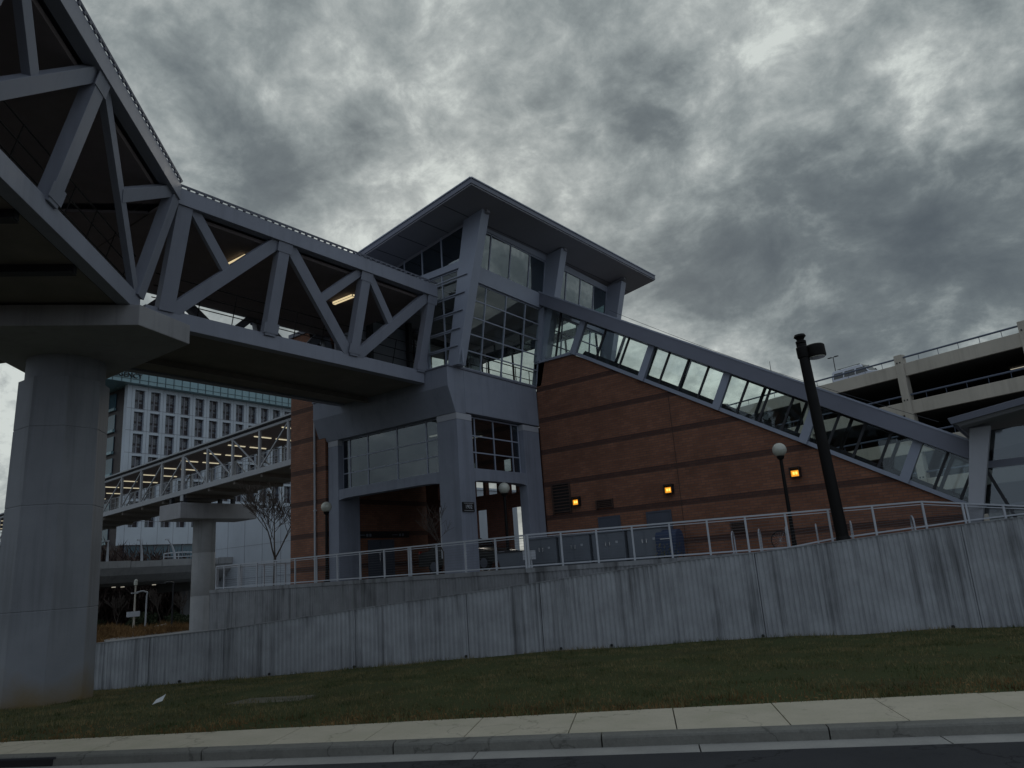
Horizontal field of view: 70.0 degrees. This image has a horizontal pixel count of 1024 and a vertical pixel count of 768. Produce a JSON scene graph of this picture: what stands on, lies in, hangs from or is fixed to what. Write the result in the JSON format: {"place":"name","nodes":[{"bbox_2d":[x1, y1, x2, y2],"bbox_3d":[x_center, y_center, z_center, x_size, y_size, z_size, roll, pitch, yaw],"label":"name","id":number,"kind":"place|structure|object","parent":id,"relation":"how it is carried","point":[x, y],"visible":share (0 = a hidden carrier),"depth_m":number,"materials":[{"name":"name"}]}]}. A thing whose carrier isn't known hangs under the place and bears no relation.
{"place":"outdoors","nodes":[
{"label":"outdoors","id":0,"kind":"place"},
{"bbox_2d":[104,624,188,641],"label":"path","id":1,"kind":"structure","parent":0,"point":[130,637],"depth_m":52.70,"materials":[{"name":"concrete"}]},
{"bbox_2d":[419,538,517,573],"bbox_3d":[-1.848,7.541,32.276,4.630,1.446,1.840,-14,-17,35],"label":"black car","id":2,"kind":"object","parent":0,"point":[486,557],"visible":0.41,"depth_m":32.10,"materials":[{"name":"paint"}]},
{"bbox_2d":[289,558,662,584],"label":"terrace","id":3,"kind":"structure","parent":0,"point":[532,572],"depth_m":31.69,"materials":[{"name":"grey concrete"}]},
{"bbox_2d":[321,502,331,581],"bbox_3d":[-8.120,6.900,32.033,0.468,3.446,0.468,-14,-17,35],"label":"globe lamp","id":4,"kind":"object","parent":3,"relation":"on","point":[326,507],"visible":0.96,"depth_m":32.10,"materials":[{"name":"grey metal"}]},
{"bbox_2d":[288,331,432,583],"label":"brick building","id":5,"kind":"structure","parent":3,"relation":"on","point":[395,511],"depth_m":35.39,"materials":[{"name":"brick"}]},
{"bbox_2d":[368,540,394,578],"bbox_3d":[-6.311,8.462,35.401,0.084,1.800,1.720,-14,-17,35],"label":"door","id":6,"kind":"structure","parent":5,"relation":"in","point":[372,544],"depth_m":35.34,"materials":[{"name":"metal"}]},
{"bbox_2d":[360,532,408,537],"bbox_3d":[-6.327,7.370,35.742,0.086,0.280,3.580,-14,-17,35],"label":"wayfinding sign","id":7,"kind":"object","parent":5,"relation":"attached to","point":[382,534],"visible":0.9,"depth_m":35.75,"materials":[{"name":"black metal"}]},
{"bbox_2d":[416,505,450,573],"bbox_3d":[-2.869,6.018,28.044,1.397,2.900,1.405,5,-16,-31],"label":"bare tree","id":8,"kind":"object","parent":3,"relation":"on","point":[432,525],"visible":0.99,"depth_m":28.02,"materials":[{"name":"brown plant"}]},
{"bbox_2d":[309,177,655,581],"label":"station tower","id":9,"kind":"structure","parent":3,"relation":"on","point":[490,261],"depth_m":32.89,"materials":[{"name":"metal"}]},
{"bbox_2d":[342,419,437,488],"bbox_3d":[-5.326,3.124,31.973,6.160,2.290,0.070,-14,-17,35],"label":"window","id":10,"kind":"structure","parent":9,"relation":"in","point":[425,422],"depth_m":32.17,"materials":[{"name":"paint"}]},
{"bbox_2d":[397,227,462,277],"bbox_3d":[-5.578,-5.137,33.509,9.030,1.708,0.100,-14,-17,35],"label":"clerestory window","id":11,"kind":"structure","parent":9,"relation":"in","point":[445,252],"depth_m":31.81,"materials":[{"name":"glass"}]},
{"bbox_2d":[427,270,463,368],"bbox_3d":[-2.883,-2.641,30.914,1.920,4.120,0.070,-14,-17,35],"label":"window","id":12,"kind":"structure","parent":9,"relation":"in","point":[442,276],"depth_m":30.96,"materials":[{"name":"paint"}]},
{"bbox_2d":[412,337,482,371],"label":"window","id":13,"kind":"structure","parent":9,"relation":"in","point":[413,339],"depth_m":41.91,"materials":[{"name":"metal"}]},
{"bbox_2d":[462,502,474,511],"bbox_3d":[-1.732,4.880,29.027,0.054,0.380,0.700,-14,-17,35],"label":"number plaque","id":14,"kind":"object","parent":9,"relation":"attached to","point":[467,506],"visible":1,"depth_m":28.99,"materials":[{"name":"black metal"}]},
{"bbox_2d":[471,417,520,472],"bbox_3d":[-0.769,2.688,31.718,0.070,2.220,3.620,-14,-17,35],"label":"window","id":15,"kind":"structure","parent":9,"relation":"in","point":[473,418],"depth_m":31.87,"materials":[{"name":"paint"}]},
{"bbox_2d":[461,284,539,386],"bbox_3d":[-0.362,-2.131,32.855,0.693,3.730,5.480,-14,-17,35],"label":"window","id":16,"kind":"structure","parent":9,"relation":"in","point":[506,297],"depth_m":32.83,"materials":[{"name":"paint"}]},
{"bbox_2d":[481,232,545,292],"bbox_3d":[-0.091,-5.519,33.309,0.348,1.700,5.490,-14,-17,35],"label":"clerestory window","id":17,"kind":"structure","parent":9,"relation":"in","point":[501,258],"depth_m":33.48,"materials":[{"name":"glass"}]},
{"bbox_2d":[487,332,598,379],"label":"railing","id":18,"kind":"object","parent":9,"relation":"in","point":[564,340],"depth_m":43.36,"materials":[{"name":"metal"}]},
{"bbox_2d":[553,316,602,356],"bbox_3d":[3.227,-1.214,37.557,0.693,3.730,5.450,-14,-17,35],"label":"window","id":19,"kind":"structure","parent":9,"relation":"in","point":[562,319],"depth_m":37.47,"materials":[{"name":"paint"}]},
{"bbox_2d":[560,271,606,313],"bbox_3d":[3.501,-4.652,38.017,0.365,1.800,5.460,-14,-17,35],"label":"clerestory window","id":20,"kind":"structure","parent":9,"relation":"in","point":[575,290],"depth_m":38.27,"materials":[{"name":"glass"}]},
{"bbox_2d":[498,483,509,550],"bbox_3d":[-0.223,5.714,29.546,0.468,3.446,0.468,-14,-17,35],"label":"globe lamp","id":21,"kind":"object","parent":3,"relation":"on","point":[503,488],"visible":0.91,"depth_m":29.68,"materials":[{"name":"grey metal"}]},
{"bbox_2d":[494,550,526,569],"bbox_3d":[0.081,6.778,28.151,1.210,0.670,0.860,-14,-17,35],"label":"litter bin","id":22,"kind":"object","parent":3,"relation":"on","point":[518,560],"visible":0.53,"depth_m":27.82,"materials":[{"name":"grey metal"}]},
{"bbox_2d":[522,550,535,567],"bbox_3d":[0.635,6.369,26.568,0.400,0.620,0.250,-14,-17,35],"label":"meter","id":23,"kind":"object","parent":3,"relation":"on","point":[532,554],"visible":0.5,"depth_m":26.48,"materials":[{"name":"grey metal"}]},
{"bbox_2d":[529,536,561,566],"bbox_3d":[1.456,7.151,31.218,1.560,1.240,0.780,-14,-17,35],"label":"utility cabinet","id":24,"kind":"object","parent":3,"relation":"on","point":[547,549],"visible":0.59,"depth_m":30.81,"materials":[{"name":"grey metal"}]},
{"bbox_2d":[557,532,594,564],"bbox_3d":[2.748,6.828,30.295,1.560,1.240,0.780,-14,-17,35],"label":"utility cabinet","id":25,"kind":"object","parent":3,"relation":"on","point":[585,554],"visible":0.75,"depth_m":29.94,"materials":[{"name":"grey metal"}]},
{"bbox_2d":[590,530,630,562],"bbox_3d":[4.039,6.505,29.372,1.560,1.240,0.780,-14,-17,35],"label":"utility cabinet","id":26,"kind":"object","parent":3,"relation":"on","point":[612,549],"visible":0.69,"depth_m":29.01,"materials":[{"name":"grey metal"}]},
{"bbox_2d":[625,525,670,560],"bbox_3d":[5.331,6.182,28.449,1.560,1.240,0.780,-14,-17,35],"label":"utility cabinet","id":27,"kind":"object","parent":3,"relation":"on","point":[639,540],"visible":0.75,"depth_m":28.20,"materials":[{"name":"grey metal"}]},
{"bbox_2d":[655,529,684,558],"bbox_3d":[5.999,6.064,27.774,0.840,1.050,0.715,-14,-17,35],"label":"blue box","id":28,"kind":"object","parent":3,"relation":"on","point":[664,538],"visible":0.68,"depth_m":27.55,"materials":[{"name":"paint"}]},
{"bbox_2d":[731,531,736,553],"bbox_3d":[7.967,5.684,26.292,0.135,0.796,0.895,-10,-15,21],"label":"bike rack","id":29,"kind":"object","parent":3,"relation":"on","point":[734,544],"visible":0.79,"depth_m":26.19,"materials":[{"name":"grey metal"}]},
{"bbox_2d":[535,355,967,557],"bbox_3d":[8.740,2.209,30.107,16.550,9.460,2.744,-14,-17,35],"label":"brick station","id":30,"kind":"object","parent":3,"relation":"on","point":[619,449],"visible":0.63,"depth_m":29.75,"materials":[{"name":"red brick"}]},
{"bbox_2d":[571,496,580,505],"bbox_3d":[2.836,5.180,32.329,0.380,0.380,0.217,-14,-17,35],"label":"wall lamp","id":31,"kind":"object","parent":30,"relation":"attached to","point":[575,501],"visible":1,"depth_m":32.28,"materials":[{"name":"yellow glass"}]},
{"bbox_2d":[598,515,621,530],"bbox_3d":[4.211,6.584,31.102,1.070,1.900,0.069,-14,-17,35],"label":"door","id":32,"kind":"structure","parent":30,"relation":"in","point":[608,521],"depth_m":31.24,"materials":[{"name":"metal"}]},
{"bbox_2d":[646,509,675,557],"bbox_3d":[6.065,6.121,29.778,1.120,1.900,0.069,-14,-17,35],"label":"door","id":33,"kind":"structure","parent":30,"relation":"in","point":[662,516],"depth_m":29.91,"materials":[{"name":"metal"}]},
{"bbox_2d":[663,484,674,493],"bbox_3d":[6.383,4.274,29.798,0.380,0.380,0.217,-14,-17,35],"label":"wall lamp","id":34,"kind":"object","parent":30,"relation":"attached to","point":[668,488],"visible":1,"depth_m":29.76,"materials":[{"name":"yellow glass"}]},
{"bbox_2d":[533,291,992,505],"bbox_3d":[8.763,-0.049,30.367,17.110,12.121,3.000,-14,-17,35],"label":"escalator gallery","id":35,"kind":"object","parent":30,"relation":"on","point":[919,435],"visible":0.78,"depth_m":28.29,"materials":[{"name":"paint"}]},
{"bbox_2d":[609,310,937,421],"bbox_3d":[9.522,-1.208,30.071,12.609,7.669,1.526,-14,-17,35],"label":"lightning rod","id":36,"kind":"object","parent":35,"relation":"attached to","point":[777,372],"visible":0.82,"depth_m":29.84,"materials":[{"name":"metal"}]},
{"bbox_2d":[788,466,801,477],"bbox_3d":[10.424,3.244,26.914,0.380,0.380,0.217,-14,-17,35],"label":"wall lamp","id":37,"kind":"object","parent":30,"relation":"attached to","point":[794,472],"visible":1,"depth_m":26.88,"materials":[{"name":"yellow glass"}]},
{"bbox_2d":[758,529,762,550],"bbox_3d":[8.741,5.491,25.739,0.135,0.796,0.895,-10,-15,21],"label":"bike rack","id":38,"kind":"object","parent":3,"relation":"on","point":[760,541],"visible":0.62,"depth_m":25.64,"materials":[{"name":"grey metal"}]},
{"bbox_2d":[771,531,786,547],"bbox_3d":[9.245,5.387,25.183,0.658,0.658,0.080,-14,-17,35],"label":"bicycle wheel","id":39,"kind":"object","parent":3,"relation":"on","point":[779,537],"visible":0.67,"depth_m":25.23,"materials":[{"name":"rubber"}]},
{"bbox_2d":[772,443,796,545],"bbox_3d":[9.115,3.699,24.275,0.468,3.506,0.468,-14,-17,35],"label":"globe lamp","id":40,"kind":"object","parent":3,"relation":"on","point":[779,450],"visible":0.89,"depth_m":24.37,"materials":[{"name":"brown metal"}]},
{"bbox_2d":[794,333,850,540],"bbox_3d":[10.189,1.684,23.752,0.939,7.018,0.620,-4,-14,-1],"label":"street lamp","id":41,"kind":"object","parent":3,"relation":"on","point":[806,353],"visible":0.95,"depth_m":23.66,"materials":[{"name":"brown metal"}]},
{"bbox_2d":[948,397,1023,522],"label":"station pavilion","id":42,"kind":"structure","parent":3,"relation":"on","point":[985,431],"depth_m":22.82,"materials":[{"name":"paint"}]},
{"bbox_2d":[0,624,1023,742],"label":"grass verge","id":43,"kind":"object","parent":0,"point":[596,693],"depth_m":15.26,"materials":[{"name":"green plant"}]},
{"bbox_2d":[225,695,315,704],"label":"access slab","id":44,"kind":"structure","parent":43,"relation":"on","point":[300,697],"depth_m":16.13,"materials":[{"name":"grey concrete"}]},
{"bbox_2d":[4,650,1018,740],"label":"fallen leaves","id":45,"kind":"object","parent":43,"relation":"on","point":[516,709],"visible":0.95,"depth_m":12.51,"materials":[{"name":"brown plant"}]},
{"bbox_2d":[0,691,1023,753],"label":"pavement","id":46,"kind":"structure","parent":0,"point":[961,706],"depth_m":11.03,"materials":[{"name":"concrete"}]},
{"bbox_2d":[0,0,1023,549],"label":"sky","id":47,"kind":"structure","parent":0,"point":[847,176],"materials":[{"name":"grey"}]},
{"bbox_2d":[223,742,1023,767],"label":"road","id":48,"kind":"structure","parent":0,"point":[993,755],"depth_m":8.98,"materials":[{"name":"grey asphalt"}]},
{"bbox_2d":[9,733,1023,767],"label":"gutter","id":49,"kind":"object","parent":48,"relation":"on","point":[926,740],"visible":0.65,"depth_m":9.90,"materials":[{"name":"concrete"}]},
{"bbox_3d":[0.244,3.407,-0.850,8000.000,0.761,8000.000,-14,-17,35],"label":"ground","id":50,"kind":"structure","parent":0,"visible":0},
{"bbox_2d":[0,305,189,709],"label":"bridge pier","id":51,"kind":"structure","parent":50,"relation":"on","point":[68,360],"depth_m":20.48,"materials":[{"name":"concrete"}]},
{"bbox_2d":[0,203,147,363],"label":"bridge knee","id":52,"kind":"object","parent":51,"relation":"on","point":[107,211],"visible":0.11,"depth_m":22.27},
{"bbox_2d":[0,0,182,304],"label":"footbridge","id":53,"kind":"object","parent":51,"relation":"on","point":[75,128],"visible":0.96,"depth_m":16.97,"materials":[{"name":"paint"}]},
{"bbox_2d":[95,184,437,405],"bbox_3d":[-9.366,-2.311,27.720,7.338,4.324,11.709,-14,-17,35],"label":"footbridge","id":54,"kind":"object","parent":51,"relation":"on","point":[265,278],"visible":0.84,"depth_m":26.42,"materials":[{"name":"paint"}]},
{"bbox_2d":[103,595,127,624],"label":"thin tree","id":55,"kind":"object","parent":50,"relation":"on","point":[120,602],"visible":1,"depth_m":63.97,"materials":[{"name":"green plant"}]},
{"bbox_2d":[132,579,137,627],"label":"path lamp","id":56,"kind":"object","parent":50,"relation":"on","point":[135,582],"visible":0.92,"depth_m":57.68,"materials":[{"name":"metal"}]},
{"bbox_2d":[126,611,139,616],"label":"notice panel","id":57,"kind":"object","parent":56,"relation":"attached to","point":[133,614],"visible":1,"depth_m":57.21,"materials":[{"name":"white metal"}]},
{"bbox_2d":[131,590,148,630],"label":"path lamp","id":58,"kind":"object","parent":50,"relation":"on","point":[147,592],"visible":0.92,"depth_m":56.72,"materials":[{"name":"grey metal"}]},
{"bbox_2d":[96,619,188,642],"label":"dry grass","id":59,"kind":"structure","parent":50,"relation":"on","point":[109,631],"depth_m":54.81,"materials":[{"name":"brown plant"}]},
{"bbox_2d":[97,536,189,626],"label":"scrub thicket","id":60,"kind":"object","parent":50,"relation":"on","point":[105,611],"visible":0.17,"depth_m":85.18,"materials":[{"name":"brown plant"}]},
{"bbox_2d":[126,611,160,626],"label":"shrub","id":61,"kind":"object","parent":50,"relation":"on","point":[140,620],"visible":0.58,"depth_m":63.80,"materials":[{"name":"green plant"}]},
{"bbox_2d":[149,589,161,622],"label":"thin tree","id":62,"kind":"object","parent":50,"relation":"on","point":[153,600],"visible":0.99,"depth_m":64.88,"materials":[{"name":"green plant"}]},
{"bbox_2d":[99,557,232,615],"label":"road overpass","id":63,"kind":"object","parent":50,"relation":"on","point":[115,574],"visible":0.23,"depth_m":70.12,"materials":[{"name":"concrete"}]},
{"bbox_2d":[137,539,142,560],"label":"overpass lamp","id":64,"kind":"object","parent":63,"relation":"attached to","point":[141,554],"visible":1,"depth_m":69.01,"materials":[{"name":"grey metal"}]},
{"bbox_2d":[163,552,215,558],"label":"road guardrail","id":65,"kind":"object","parent":63,"relation":"on","point":[178,556],"visible":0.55,"depth_m":72.39,"materials":[{"name":"grey metal"}]},
{"bbox_2d":[159,581,174,623],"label":"path lamp","id":66,"kind":"object","parent":50,"relation":"on","point":[172,599],"visible":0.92,"depth_m":59.98,"materials":[{"name":"black metal"}]},
{"bbox_2d":[162,609,189,625],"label":"shrub","id":67,"kind":"object","parent":50,"relation":"on","point":[179,618],"visible":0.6,"depth_m":65.65,"materials":[{"name":"green plant"}]},
{"bbox_2d":[173,591,188,613],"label":"thin tree","id":68,"kind":"object","parent":50,"relation":"on","point":[181,600],"visible":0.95,"depth_m":67.63,"materials":[{"name":"green plant"}]},
{"bbox_2d":[101,371,290,559],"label":"hotel","id":69,"kind":"structure","parent":50,"relation":"on","point":[151,418],"depth_m":114.44,"materials":[{"name":"grey concrete"}]},
{"bbox_2d":[131,456,140,467],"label":"window","id":70,"kind":"structure","parent":69,"relation":"in","point":[135,461],"depth_m":110.29,"materials":[{"name":"grey glass"}]},
{"bbox_2d":[132,434,141,452],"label":"window","id":71,"kind":"structure","parent":69,"relation":"in","point":[136,444],"depth_m":111.04,"materials":[{"name":"grey glass"}]},
{"bbox_2d":[133,412,142,430],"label":"window","id":72,"kind":"structure","parent":69,"relation":"in","point":[138,417],"depth_m":111.83,"materials":[{"name":"grey glass"}]},
{"bbox_2d":[134,390,143,408],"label":"window","id":73,"kind":"structure","parent":69,"relation":"in","point":[139,395],"depth_m":112.68,"materials":[{"name":"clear glass"}]},
{"bbox_2d":[148,436,156,454],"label":"window","id":74,"kind":"structure","parent":69,"relation":"in","point":[152,449],"depth_m":112.96,"materials":[{"name":"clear glass"}]},
{"bbox_2d":[149,414,158,432],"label":"window","id":75,"kind":"structure","parent":69,"relation":"in","point":[153,427],"depth_m":113.79,"materials":[{"name":"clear glass"}]},
{"bbox_2d":[150,393,159,410],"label":"window","id":76,"kind":"structure","parent":69,"relation":"in","point":[154,396],"depth_m":114.62,"materials":[{"name":"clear glass"}]},
{"bbox_2d":[164,437,172,455],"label":"window","id":77,"kind":"structure","parent":69,"relation":"in","point":[168,441],"depth_m":114.88,"materials":[{"name":"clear glass"}]},
{"bbox_2d":[165,416,173,434],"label":"window","id":78,"kind":"structure","parent":69,"relation":"in","point":[169,420],"depth_m":115.72,"materials":[{"name":"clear glass"}]},
{"bbox_2d":[166,395,174,413],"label":"window","id":79,"kind":"structure","parent":69,"relation":"in","point":[169,399],"depth_m":116.54,"materials":[{"name":"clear glass"}]},
{"bbox_2d":[179,439,186,450],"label":"window","id":80,"kind":"structure","parent":69,"relation":"in","point":[183,442],"depth_m":116.91,"materials":[{"name":"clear glass"}]},
{"bbox_2d":[180,418,187,435],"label":"window","id":81,"kind":"structure","parent":69,"relation":"in","point":[183,421],"depth_m":117.66,"materials":[{"name":"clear glass"}]},
{"bbox_2d":[181,397,188,414],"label":"window","id":82,"kind":"structure","parent":69,"relation":"in","point":[184,401],"depth_m":118.49,"materials":[{"name":"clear glass"}]},
{"bbox_2d":[194,419,201,437],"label":"window","id":83,"kind":"structure","parent":69,"relation":"in","point":[198,423],"depth_m":119.60,"materials":[{"name":"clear glass"}]},
{"bbox_2d":[195,399,202,416],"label":"window","id":84,"kind":"structure","parent":69,"relation":"in","point":[199,403],"depth_m":120.43,"materials":[{"name":"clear glass"}]},
{"bbox_2d":[209,421,215,438],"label":"window","id":85,"kind":"structure","parent":69,"relation":"in","point":[212,425],"depth_m":121.57,"materials":[{"name":"black glass"}]},
{"bbox_2d":[209,401,216,418],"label":"window","id":86,"kind":"structure","parent":69,"relation":"in","point":[213,405],"depth_m":122.34,"materials":[{"name":"black glass"}]},
{"bbox_2d":[222,423,228,435],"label":"window","id":87,"kind":"structure","parent":69,"relation":"in","point":[225,427],"depth_m":123.52,"materials":[{"name":"black glass"}]},
{"bbox_2d":[223,403,229,419],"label":"window","id":88,"kind":"structure","parent":69,"relation":"in","point":[226,407],"depth_m":124.33,"materials":[{"name":"black glass"}]},
{"bbox_2d":[236,405,242,421],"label":"window","id":89,"kind":"structure","parent":69,"relation":"in","point":[239,409],"depth_m":126.23,"materials":[{"name":"black glass"}]},
{"bbox_2d":[249,407,254,422],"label":"window","id":90,"kind":"structure","parent":69,"relation":"in","point":[251,410],"depth_m":128.20,"materials":[{"name":"black glass"}]},
{"bbox_2d":[261,409,266,422],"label":"window","id":91,"kind":"structure","parent":69,"relation":"in","point":[263,411],"depth_m":130.14,"materials":[{"name":"black glass"}]},
{"bbox_2d":[272,448,277,463],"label":"window","id":92,"kind":"structure","parent":69,"relation":"in","point":[274,452],"depth_m":130.27,"materials":[{"name":"grey glass"}]},
{"bbox_2d":[284,487,289,502],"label":"window","id":93,"kind":"structure","parent":69,"relation":"in","point":[286,489],"depth_m":130.71,"materials":[{"name":"grey glass"}]},
{"bbox_2d":[159,495,255,631],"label":"footbridge pier","id":94,"kind":"structure","parent":50,"relation":"on","point":[204,518],"depth_m":52.36,"materials":[{"name":"concrete"}]},
{"bbox_2d":[0,413,290,544],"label":"ramp footbridge","id":95,"kind":"object","parent":94,"relation":"on","point":[258,439],"visible":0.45,"depth_m":52.85,"materials":[{"name":"metal"}]},
{"bbox_2d":[237,477,290,585],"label":"bare tree","id":96,"kind":"object","parent":50,"relation":"on","point":[250,500],"visible":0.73,"depth_m":41.52,"materials":[{"name":"brown plant"}]},
{"bbox_2d":[214,488,519,589],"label":"podium building","id":97,"kind":"structure","parent":50,"relation":"on","point":[247,541],"depth_m":73.58,"materials":[{"name":"grey concrete"}]},
{"bbox_2d":[209,552,750,629],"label":"terrace wall","id":98,"kind":"structure","parent":50,"relation":"on","point":[233,607],"depth_m":29.24,"materials":[{"name":"concrete"}]},
{"bbox_2d":[217,563,289,589],"bbox_3d":[-12.747,9.875,37.594,0.060,1.235,5.260,-14,-17,35],"label":"terrace railing","id":99,"kind":"object","parent":98,"relation":"on","point":[264,569],"visible":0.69,"depth_m":37.12,"materials":[{"name":"metal"}]},
{"bbox_2d":[215,535,528,589],"bbox_3d":[-6.907,7.604,30.168,18.740,1.235,0.060,-14,-17,35],"label":"terrace railing","id":100,"kind":"object","parent":98,"relation":"on","point":[409,564],"visible":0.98,"depth_m":29.08,"materials":[{"name":"metal"}]},
{"bbox_2d":[655,542,681,557],"bbox_3d":[5.129,5.464,24.022,0.922,0.527,0.288,-6,-14,7],"label":"flowering weed","id":101,"kind":"object","parent":98,"relation":"on","point":[664,554],"visible":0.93,"depth_m":24.01,"materials":[{"name":"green plant"}]},
{"bbox_2d":[523,501,1023,571],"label":"terrace railing","id":102,"kind":"object","parent":98,"relation":"on","point":[964,520],"visible":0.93,"depth_m":23.47,"materials":[{"name":"metal"}]},
{"bbox_2d":[94,516,1023,689],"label":"retaining wall","id":103,"kind":"structure","parent":50,"relation":"on","point":[966,575],"depth_m":23.02,"materials":[{"name":"concrete"}]},
{"bbox_2d":[725,320,1023,520],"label":"parking garage","id":104,"kind":"structure","parent":50,"relation":"on","point":[941,388],"depth_m":58.64,"materials":[{"name":"beige concrete"}]},
{"bbox_2d":[832,363,876,381],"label":"white van","id":105,"kind":"object","parent":104,"relation":"on","point":[852,374],"visible":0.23,"depth_m":63.72,"materials":[{"name":"paint"}]},
{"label":"pavement bed","id":106,"kind":"structure","parent":0,"visible":0},
{"bbox_2d":[0,717,1023,767],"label":"kerb","id":107,"kind":"structure","parent":106,"relation":"on","point":[945,727],"depth_m":10.21,"materials":[{"name":"concrete"}]},
{"bbox_2d":[0,757,55,767],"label":"storm drain","id":108,"kind":"object","parent":107,"relation":"attached to","point":[28,762],"visible":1,"depth_m":11.38,"materials":[{"name":"black metal"}]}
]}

